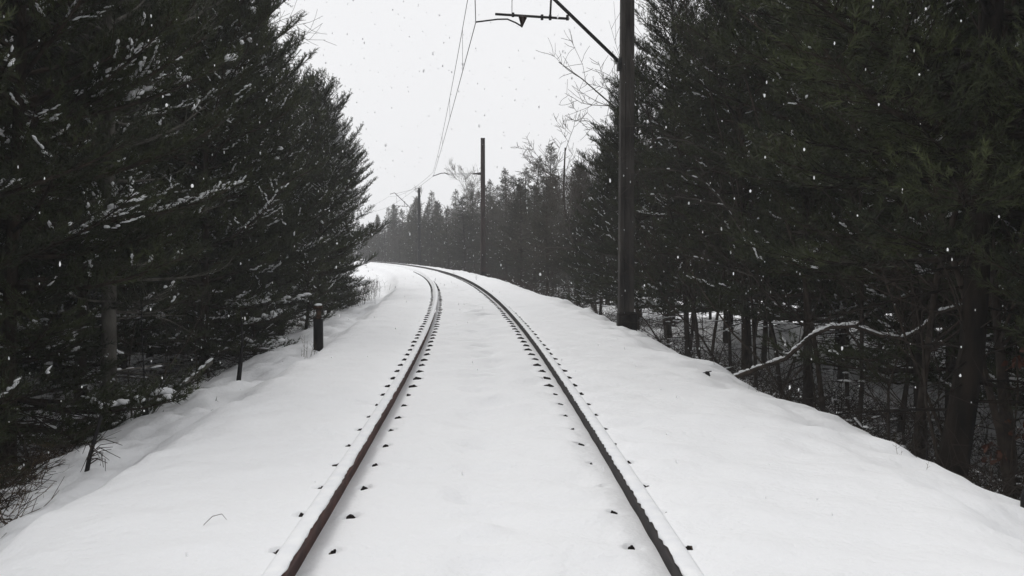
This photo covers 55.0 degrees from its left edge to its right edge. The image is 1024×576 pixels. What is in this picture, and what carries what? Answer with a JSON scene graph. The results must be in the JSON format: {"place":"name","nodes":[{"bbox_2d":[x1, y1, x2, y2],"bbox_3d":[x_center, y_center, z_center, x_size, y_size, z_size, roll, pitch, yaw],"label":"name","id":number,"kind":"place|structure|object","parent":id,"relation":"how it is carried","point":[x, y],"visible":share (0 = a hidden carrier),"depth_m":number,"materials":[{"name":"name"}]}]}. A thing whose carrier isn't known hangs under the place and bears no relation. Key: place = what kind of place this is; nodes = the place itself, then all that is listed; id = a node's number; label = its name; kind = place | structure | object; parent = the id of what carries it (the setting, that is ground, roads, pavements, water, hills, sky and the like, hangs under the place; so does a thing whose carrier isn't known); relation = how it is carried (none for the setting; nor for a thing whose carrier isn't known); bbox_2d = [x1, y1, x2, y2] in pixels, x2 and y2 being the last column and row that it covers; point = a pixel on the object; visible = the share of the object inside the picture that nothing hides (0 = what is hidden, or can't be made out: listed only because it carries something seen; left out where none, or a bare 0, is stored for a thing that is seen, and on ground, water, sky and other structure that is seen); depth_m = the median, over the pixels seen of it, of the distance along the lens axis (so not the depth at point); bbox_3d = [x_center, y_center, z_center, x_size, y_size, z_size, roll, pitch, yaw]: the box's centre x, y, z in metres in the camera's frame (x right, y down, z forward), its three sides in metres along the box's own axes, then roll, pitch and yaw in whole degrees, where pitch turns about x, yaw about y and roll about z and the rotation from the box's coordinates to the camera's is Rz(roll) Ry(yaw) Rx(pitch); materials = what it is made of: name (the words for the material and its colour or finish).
{"place":"outdoors","nodes":[
{"label":"outdoors","id":0,"kind":"place"},
{"bbox_2d":[0,0,1019,556],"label":"falling snow","id":1,"kind":"structure","parent":0,"point":[488,178],"depth_m":11.83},
{"bbox_2d":[0,255,1023,575],"bbox_3d":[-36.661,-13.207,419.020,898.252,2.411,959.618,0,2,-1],"label":"ground","id":2,"kind":"structure","parent":0,"point":[258,457],"depth_m":6.25,"materials":[{"name":"snow"}]},
{"bbox_2d":[0,7,39,330],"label":"pine tree","id":3,"kind":"object","parent":2,"relation":"on","point":[2,243],"visible":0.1,"depth_m":13.01,"materials":[{"name":"green plant"}]},
{"bbox_2d":[0,310,57,487],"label":"young pine","id":4,"kind":"object","parent":2,"relation":"on","point":[9,389],"visible":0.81,"depth_m":8.50,"materials":[{"name":"green plant"}]},
{"bbox_2d":[0,11,93,388],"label":"pine tree","id":5,"kind":"object","parent":2,"relation":"on","point":[46,319],"visible":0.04,"depth_m":15.86,"materials":[{"name":"green plant"}]},
{"bbox_2d":[0,417,112,527],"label":"dry brush","id":6,"kind":"object","parent":2,"relation":"on","point":[27,475],"visible":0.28,"depth_m":8.06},
{"bbox_2d":[0,45,160,472],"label":"pine tree","id":7,"kind":"object","parent":2,"relation":"on","point":[17,255],"visible":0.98,"depth_m":9.42,"materials":[{"name":"green plant"}]},
{"bbox_2d":[0,3,173,384],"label":"pine tree","id":8,"kind":"object","parent":2,"relation":"on","point":[32,368],"visible":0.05,"depth_m":19.29,"materials":[{"name":"green plant"}]},
{"bbox_2d":[81,416,120,471],"bbox_3d":[-3.390,1.341,8.087,0.351,0.577,0.334,-1,3,-33],"label":"broken stick","id":9,"kind":"object","parent":2,"relation":"on","point":[91,454],"visible":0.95,"depth_m":8.09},
{"bbox_2d":[0,0,236,399],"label":"pine tree","id":10,"kind":"object","parent":2,"relation":"on","point":[84,312],"visible":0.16,"depth_m":16.66,"materials":[{"name":"green plant"}]},
{"bbox_2d":[1,0,244,426],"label":"pine tree","id":11,"kind":"object","parent":2,"relation":"on","point":[109,300],"visible":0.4,"depth_m":13.32,"materials":[{"name":"green plant"}]},
{"bbox_2d":[0,0,253,462],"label":"pine tree","id":12,"kind":"object","parent":2,"relation":"on","point":[130,45],"visible":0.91,"depth_m":11.40,"materials":[{"name":"green plant"}]},
{"bbox_2d":[24,1,251,368],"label":"pine tree","id":13,"kind":"object","parent":2,"relation":"on","point":[154,351],"visible":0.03,"depth_m":22.20,"materials":[{"name":"green plant"}]},
{"bbox_2d":[93,272,189,413],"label":"sapling","id":14,"kind":"object","parent":2,"relation":"on","point":[131,346],"visible":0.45,"depth_m":14.75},
{"bbox_2d":[0,322,300,523],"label":"brushwood","id":15,"kind":"object","parent":2,"relation":"on","point":[24,455],"visible":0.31,"depth_m":9.46,"materials":[{"name":"plant"}]},
{"bbox_2d":[89,24,223,357],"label":"pine tree","id":16,"kind":"object","parent":2,"relation":"on","point":[167,325],"visible":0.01,"depth_m":25.95,"materials":[{"name":"green plant"}]},
{"bbox_2d":[125,272,239,407],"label":"sapling","id":17,"kind":"object","parent":2,"relation":"on","point":[201,311],"visible":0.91,"depth_m":14.05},
{"bbox_2d":[178,308,234,377],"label":"young pine","id":18,"kind":"object","parent":2,"relation":"on","point":[207,356],"visible":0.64,"depth_m":18.98,"materials":[{"name":"green plant"}]},
{"bbox_2d":[91,0,332,377],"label":"pine tree","id":19,"kind":"object","parent":2,"relation":"on","point":[234,27],"visible":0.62,"depth_m":19.35,"materials":[{"name":"green plant"}]},
{"bbox_2d":[236,308,252,380],"bbox_3d":[-3.794,0.941,13.940,0.262,1.303,0.070,0,2,-7],"label":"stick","id":20,"kind":"object","parent":2,"relation":"on","point":[239,370],"visible":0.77,"depth_m":13.93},
{"bbox_2d":[158,2,346,356],"bbox_3d":[-6.689,-2.974,23.364,4.405,10.244,5.410,-2,3,-37],"label":"pine tree","id":21,"kind":"object","parent":2,"relation":"on","point":[277,229],"visible":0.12,"depth_m":22.97,"materials":[{"name":"green plant"}]},
{"bbox_2d":[222,268,283,360],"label":"young pine","id":22,"kind":"object","parent":2,"relation":"on","point":[257,291],"visible":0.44,"depth_m":21.34,"materials":[{"name":"green plant"}]},
{"bbox_2d":[212,1,336,344],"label":"bare tree","id":23,"kind":"object","parent":2,"relation":"on","point":[274,48],"visible":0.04,"depth_m":26.17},
{"bbox_2d":[213,20,362,335],"bbox_3d":[-6.983,-3.154,27.847,4.546,9.939,4.646,1,2,21],"label":"pine tree","id":24,"kind":"object","parent":2,"relation":"on","point":[299,142],"visible":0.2,"depth_m":27.63,"materials":[{"name":"green plant"}]},
{"bbox_2d":[291,251,340,329],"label":"young pine","id":25,"kind":"object","parent":2,"relation":"on","point":[308,318],"visible":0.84,"depth_m":26.55,"materials":[{"name":"green plant"}]},
{"bbox_2d":[313,303,322,350],"bbox_3d":[-3.520,0.830,17.883,0.160,1.105,0.140,0,2,-1],"label":"marker post","id":26,"kind":"object","parent":2,"relation":"on","point":[318,328],"visible":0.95,"depth_m":17.82,"materials":[{"name":"brown wood"}]},
{"bbox_2d":[284,116,378,313],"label":"pine tree","id":27,"kind":"object","parent":2,"relation":"on","point":[362,191],"visible":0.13,"depth_m":37.78,"materials":[{"name":"green plant"}]},
{"bbox_2d":[278,64,391,323],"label":"pine tree","id":28,"kind":"object","parent":2,"relation":"on","point":[333,179],"visible":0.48,"depth_m":31.99,"materials":[{"name":"green plant"}]},
{"bbox_2d":[262,261,442,575],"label":"rail","id":29,"kind":"object","parent":2,"relation":"on","point":[291,554],"visible":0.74,"depth_m":5.51,"materials":[{"name":"metal"}]},
{"bbox_2d":[375,226,393,261],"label":"pine tree","id":30,"kind":"object","parent":2,"relation":"on","point":[384,247],"visible":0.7,"depth_m":138.94,"materials":[{"name":"green plant"}]},
{"bbox_2d":[391,188,420,265],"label":"overhead line mast","id":31,"kind":"object","parent":2,"relation":"on","point":[419,234],"visible":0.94,"depth_m":100.46,"materials":[{"name":"black metal"}]},
{"bbox_2d":[399,199,426,263],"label":"pine tree","id":32,"kind":"object","parent":2,"relation":"on","point":[412,232],"visible":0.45,"depth_m":114.21,"materials":[{"name":"green plant"}]},
{"bbox_2d":[406,196,430,264],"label":"pine tree","id":33,"kind":"object","parent":2,"relation":"on","point":[415,229],"visible":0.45,"depth_m":112.09,"materials":[{"name":"green plant"}]},
{"bbox_2d":[414,207,441,264],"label":"pine tree","id":34,"kind":"object","parent":2,"relation":"on","point":[425,218],"visible":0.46,"depth_m":108.77,"materials":[{"name":"green plant"}]},
{"bbox_2d":[417,190,442,266],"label":"pine tree","id":35,"kind":"object","parent":2,"relation":"on","point":[432,227],"visible":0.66,"depth_m":104.85,"materials":[{"name":"green plant"}]},
{"bbox_2d":[428,216,449,267],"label":"pine tree","id":36,"kind":"object","parent":2,"relation":"on","point":[439,247],"visible":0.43,"depth_m":101.90,"materials":[{"name":"green plant"}]},
{"bbox_2d":[433,209,462,270],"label":"pine tree","id":37,"kind":"object","parent":2,"relation":"on","point":[444,234],"visible":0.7,"depth_m":93.48,"materials":[{"name":"green plant"}]},
{"bbox_2d":[433,159,485,251],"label":"bare tree","id":38,"kind":"object","parent":2,"relation":"on","point":[464,178],"visible":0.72,"depth_m":94.20,"materials":[{"name":"grey plant"}]},
{"bbox_2d":[434,138,486,276],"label":"overhead line mast","id":39,"kind":"object","parent":2,"relation":"on","point":[482,246],"visible":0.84,"depth_m":59.98,"materials":[{"name":"black metal"}]},
{"bbox_2d":[444,197,478,271],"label":"pine tree","id":40,"kind":"object","parent":2,"relation":"on","point":[465,244],"visible":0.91,"depth_m":84.11,"materials":[{"name":"green plant"}]},
{"bbox_2d":[455,192,490,271],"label":"pine tree","id":41,"kind":"object","parent":2,"relation":"on","point":[471,207],"visible":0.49,"depth_m":88.27,"materials":[{"name":"green plant"}]},
{"bbox_2d":[466,186,503,276],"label":"pine tree","id":42,"kind":"object","parent":2,"relation":"on","point":[487,252],"visible":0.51,"depth_m":74.55,"materials":[{"name":"green plant"}]},
{"bbox_2d":[402,258,588,304],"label":"brushwood","id":43,"kind":"object","parent":2,"relation":"on","point":[533,288],"visible":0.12,"depth_m":54.83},
{"bbox_2d":[473,185,519,272],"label":"bare tree","id":44,"kind":"object","parent":2,"relation":"on","point":[502,213],"visible":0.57,"depth_m":68.04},
{"bbox_2d":[485,168,523,279],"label":"pine tree","id":45,"kind":"object","parent":2,"relation":"on","point":[506,195],"visible":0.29,"depth_m":70.61,"materials":[{"name":"green plant"}]},
{"bbox_2d":[492,178,541,286],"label":"pine tree","id":46,"kind":"object","parent":2,"relation":"on","point":[520,253],"visible":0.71,"depth_m":58.06,"materials":[{"name":"green plant"}]},
{"bbox_2d":[504,167,542,283],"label":"pine tree","id":47,"kind":"object","parent":2,"relation":"on","point":[528,182],"visible":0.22,"depth_m":64.59,"materials":[{"name":"green plant"}]},
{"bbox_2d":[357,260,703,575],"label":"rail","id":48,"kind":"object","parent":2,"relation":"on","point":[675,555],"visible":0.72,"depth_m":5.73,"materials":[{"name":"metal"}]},
{"bbox_2d":[513,184,550,290],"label":"pine tree","id":49,"kind":"object","parent":2,"relation":"on","point":[534,275],"visible":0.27,"depth_m":61.25,"materials":[{"name":"green plant"}]},
{"bbox_2d":[515,180,573,298],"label":"pine tree","id":50,"kind":"object","parent":2,"relation":"on","point":[547,266],"visible":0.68,"depth_m":50.38,"materials":[{"name":"green plant"}]},
{"bbox_2d":[521,175,575,291],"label":"pine tree","id":51,"kind":"object","parent":2,"relation":"on","point":[552,275],"visible":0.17,"depth_m":54.65,"materials":[{"name":"green plant"}]},
{"bbox_2d":[491,98,608,313],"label":"bare tree","id":52,"kind":"object","parent":2,"relation":"on","point":[562,195],"visible":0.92,"depth_m":36.66,"materials":[{"name":"plant"}]},
{"bbox_2d":[514,169,592,293],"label":"bare tree","id":53,"kind":"object","parent":2,"relation":"on","point":[532,248],"visible":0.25,"depth_m":53.68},
{"bbox_2d":[535,142,571,292],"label":"pine tree","id":54,"kind":"object","parent":2,"relation":"on","point":[552,156],"visible":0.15,"depth_m":65.90,"materials":[{"name":"green plant"}]},
{"bbox_2d":[476,0,636,330],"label":"overhead line mast","id":55,"kind":"object","parent":2,"relation":"on","point":[625,64],"visible":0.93,"depth_m":19.38,"materials":[{"name":"black metal"}]},
{"bbox_2d":[355,0,475,214],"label":"overhead line","id":56,"kind":"object","parent":55,"relation":"hanging from","point":[452,84],"visible":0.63,"depth_m":25.31,"materials":[{"name":"metal"}]},
{"bbox_2d":[521,150,611,307],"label":"bare tree","id":57,"kind":"object","parent":2,"relation":"on","point":[558,208],"visible":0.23,"depth_m":46.93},
{"bbox_2d":[543,161,608,307],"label":"pine tree","id":58,"kind":"object","parent":2,"relation":"on","point":[561,266],"visible":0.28,"depth_m":42.77,"materials":[{"name":"green plant"}]},
{"bbox_2d":[558,129,647,315],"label":"pine tree","id":59,"kind":"object","parent":2,"relation":"on","point":[588,230],"visible":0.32,"depth_m":35.81,"materials":[{"name":"green plant"}]},
{"bbox_2d":[583,243,677,342],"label":"sapling","id":60,"kind":"object","parent":2,"relation":"on","point":[655,336],"visible":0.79,"depth_m":23.11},
{"bbox_2d":[572,52,697,330],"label":"pine tree","id":61,"kind":"object","parent":2,"relation":"on","point":[610,169],"visible":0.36,"depth_m":29.43,"materials":[{"name":"green plant"}]},
{"bbox_2d":[536,0,751,337],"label":"bare tree","id":62,"kind":"object","parent":2,"relation":"on","point":[670,327],"visible":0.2,"depth_m":30.96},
{"bbox_2d":[600,9,715,358],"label":"bare tree","id":63,"kind":"object","parent":2,"relation":"on","point":[693,308],"visible":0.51,"depth_m":23.68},
{"bbox_2d":[634,83,703,324],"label":"pine tree","id":64,"kind":"object","parent":2,"relation":"on","point":[664,210],"visible":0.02,"depth_m":35.71,"materials":[{"name":"green plant"}]},
{"bbox_2d":[587,0,751,356],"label":"pine tree","id":65,"kind":"object","parent":2,"relation":"on","point":[654,83],"visible":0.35,"depth_m":24.18,"materials":[{"name":"green plant"}]},
{"bbox_2d":[602,208,757,363],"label":"sapling","id":66,"kind":"object","parent":2,"relation":"on","point":[694,330],"visible":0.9,"depth_m":18.00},
{"bbox_2d":[654,0,782,343],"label":"pine tree","id":67,"kind":"object","parent":2,"relation":"on","point":[725,335],"visible":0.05,"depth_m":28.38,"materials":[{"name":"green plant"}]},
{"bbox_2d":[662,0,781,387],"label":"bare tree","id":68,"kind":"object","parent":2,"relation":"on","point":[771,325],"visible":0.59,"depth_m":19.81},
{"bbox_2d":[659,87,791,366],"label":"bare tree","id":69,"kind":"object","parent":2,"relation":"on","point":[729,342],"visible":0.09,"depth_m":24.57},
{"bbox_2d":[658,39,799,374],"bbox_3d":[5.481,-1.978,22.244,4.340,8.499,4.526,0,2,6],"label":"bare tree","id":70,"kind":"object","parent":2,"relation":"on","point":[749,337],"visible":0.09,"depth_m":22.52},
{"bbox_2d":[662,68,798,385],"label":"bare tree","id":71,"kind":"object","parent":2,"relation":"on","point":[753,321],"visible":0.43,"depth_m":18.51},
{"bbox_2d":[634,0,843,377],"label":"pine tree","id":72,"kind":"object","parent":2,"relation":"on","point":[706,130],"visible":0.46,"depth_m":20.69,"materials":[{"name":"green plant"}]},
{"bbox_2d":[646,212,836,400],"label":"sapling","id":73,"kind":"object","parent":2,"relation":"on","point":[757,357],"visible":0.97,"depth_m":13.63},
{"bbox_2d":[636,0,847,411],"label":"bare tree","id":74,"kind":"object","parent":2,"relation":"on","point":[818,369],"visible":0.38,"depth_m":16.07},
{"bbox_2d":[710,74,811,360],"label":"bare tree","id":75,"kind":"object","parent":2,"relation":"on","point":[715,325],"visible":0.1,"depth_m":21.42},
{"bbox_2d":[700,6,846,370],"bbox_3d":[6.763,-2.909,25.561,4.213,10.735,3.957,1,3,-29],"label":"pine tree","id":76,"kind":"object","parent":2,"relation":"on","point":[764,329],"visible":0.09,"depth_m":25.40,"materials":[{"name":"green plant"}]},
{"bbox_2d":[540,289,1023,500],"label":"brushwood","id":77,"kind":"object","parent":2,"relation":"on","point":[975,465],"visible":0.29,"depth_m":14.31,"materials":[{"name":"plant"}]},
{"bbox_2d":[658,0,925,405],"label":"pine tree","id":78,"kind":"object","parent":2,"relation":"on","point":[796,193],"visible":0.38,"depth_m":16.63,"materials":[{"name":"green plant"}]},
{"bbox_2d":[711,4,899,428],"bbox_3d":[4.621,-1.072,14.224,4.019,6.892,2.512,-2,3,-39],"label":"bare tree","id":79,"kind":"object","parent":2,"relation":"on","point":[861,394],"visible":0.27,"depth_m":13.66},
{"bbox_2d":[773,288,854,406],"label":"sapling","id":80,"kind":"object","parent":2,"relation":"on","point":[813,309],"visible":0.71,"depth_m":14.37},
{"bbox_2d":[608,315,1023,485],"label":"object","id":81,"kind":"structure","parent":2,"relation":"on","point":[858,422],"depth_m":16.07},
{"bbox_2d":[779,196,901,397],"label":"sapling","id":82,"kind":"object","parent":2,"relation":"on","point":[793,366],"visible":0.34,"depth_m":15.55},
{"bbox_2d":[771,0,911,382],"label":"pine tree","id":83,"kind":"object","parent":2,"relation":"on","point":[840,375],"visible":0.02,"depth_m":22.71,"materials":[{"name":"green plant"}]},
{"bbox_2d":[828,137,893,408],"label":"bare tree","id":84,"kind":"object","parent":2,"relation":"on","point":[847,374],"visible":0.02,"depth_m":17.18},
{"bbox_2d":[708,0,1023,477],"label":"pine tree","id":85,"kind":"object","parent":2,"relation":"on","point":[985,75],"visible":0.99,"depth_m":8.76,"materials":[{"name":"green plant"}]},
{"bbox_2d":[713,0,1023,498],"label":"bare tree","id":86,"kind":"object","parent":2,"relation":"on","point":[999,361],"visible":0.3,"depth_m":10.29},
{"bbox_2d":[786,116,952,444],"bbox_3d":[4.053,0.378,10.876,2.101,4.376,1.461,-2,3,-42],"label":"sapling","id":87,"kind":"object","parent":2,"relation":"on","point":[937,419],"visible":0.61,"depth_m":11.05,"materials":[{"name":"plant"}]},
{"bbox_2d":[725,0,1023,459],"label":"pine tree","id":88,"kind":"object","parent":2,"relation":"on","point":[808,267],"visible":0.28,"depth_m":13.10,"materials":[{"name":"green plant"}]},
{"bbox_2d":[605,125,739,166],"bbox_3d":[2.261,-2.064,14.551,2.752,0.670,0.811,-2,3,-43],"label":"bare bough","id":89,"kind":"object","parent":88,"relation":"attached to","point":[670,145],"visible":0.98,"depth_m":14.46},
{"bbox_2d":[615,141,752,249],"bbox_3d":[2.668,-1.306,14.416,2.420,1.646,1.030,-2,3,-40],"label":"bare bough","id":90,"kind":"object","parent":88,"relation":"attached to","point":[709,186],"visible":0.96,"depth_m":14.45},
{"bbox_2d":[631,183,751,213],"bbox_3d":[2.679,-1.288,14.678,0.489,0.498,2.591,2,3,45],"label":"bare bough","id":91,"kind":"object","parent":88,"relation":"attached to","point":[676,197],"visible":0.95,"depth_m":14.62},
{"bbox_2d":[733,298,1016,397],"bbox_3d":[4.508,0.887,12.651,3.534,1.642,0.606,1,3,33],"label":"bent branch","id":92,"kind":"object","parent":2,"relation":"on","point":[794,349],"visible":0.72,"depth_m":12.89,"materials":[{"name":"wood"}]},
{"bbox_2d":[759,94,1004,431],"bbox_3d":[5.941,-0.799,14.758,3.291,6.399,3.513,-2,3,-39],"label":"bare tree","id":93,"kind":"object","parent":2,"relation":"on","point":[903,394],"visible":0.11,"depth_m":14.95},
{"bbox_2d":[828,233,957,439],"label":"sapling","id":94,"kind":"object","parent":2,"relation":"on","point":[888,401],"visible":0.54,"depth_m":12.30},
{"bbox_2d":[816,189,995,449],"bbox_3d":[5.108,0.546,12.907,2.253,4.050,2.280,1,2,21],"label":"sapling","id":95,"kind":"object","parent":2,"relation":"on","point":[906,399],"visible":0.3,"depth_m":12.89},
{"bbox_2d":[788,0,1023,317],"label":"bare tree","id":96,"kind":"object","parent":2,"relation":"on","point":[1017,125],"visible":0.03,"depth_m":12.52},
{"bbox_2d":[803,0,1022,496],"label":"bare tree","id":97,"kind":"object","parent":2,"relation":"on","point":[1000,436],"visible":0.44,"depth_m":9.51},
{"bbox_2d":[802,200,1023,458],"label":"sapling","id":98,"kind":"object","parent":2,"relation":"on","point":[925,390],"visible":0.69,"depth_m":10.18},
{"bbox_2d":[811,0,1020,405],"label":"pine tree","id":99,"kind":"object","parent":2,"relation":"on","point":[894,312],"visible":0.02,"depth_m":19.30,"materials":[{"name":"green plant"}]},
{"bbox_2d":[812,0,1023,456],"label":"bare tree","id":100,"kind":"object","parent":2,"relation":"on","point":[920,400],"visible":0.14,"depth_m":11.52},
{"bbox_2d":[865,0,1017,416],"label":"pine tree","id":101,"kind":"object","parent":2,"relation":"on","point":[936,332],"visible":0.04,"depth_m":17.52,"materials":[{"name":"green plant"}]},
{"bbox_2d":[882,0,1023,490],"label":"bare tree","id":102,"kind":"object","parent":2,"relation":"on","point":[966,194],"visible":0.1,"depth_m":11.48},
{"bbox_2d":[887,0,1023,461],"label":"pine tree","id":103,"kind":"object","parent":2,"relation":"on","point":[991,369],"visible":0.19,"depth_m":12.59,"materials":[{"name":"green plant"}]},
{"bbox_2d":[911,0,1023,418],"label":"pine tree","id":104,"kind":"object","parent":2,"relation":"on","point":[997,160],"depth_m":14.73,"materials":[{"name":"green plant"}]},
{"bbox_2d":[945,210,1023,446],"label":"sapling","id":105,"kind":"object","parent":2,"relation":"on","point":[1014,423],"visible":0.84,"depth_m":8.79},
{"bbox_2d":[952,85,1023,417],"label":"pine tree","id":106,"kind":"object","parent":2,"relation":"on","point":[1019,276],"visible":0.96,"depth_m":8.30,"materials":[{"name":"green plant"}]},
{"bbox_2d":[981,318,1023,496],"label":"oak sapling","id":107,"kind":"object","parent":2,"relation":"on","point":[1018,360],"visible":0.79,"depth_m":9.54,"materials":[{"name":"brown plant"}]},
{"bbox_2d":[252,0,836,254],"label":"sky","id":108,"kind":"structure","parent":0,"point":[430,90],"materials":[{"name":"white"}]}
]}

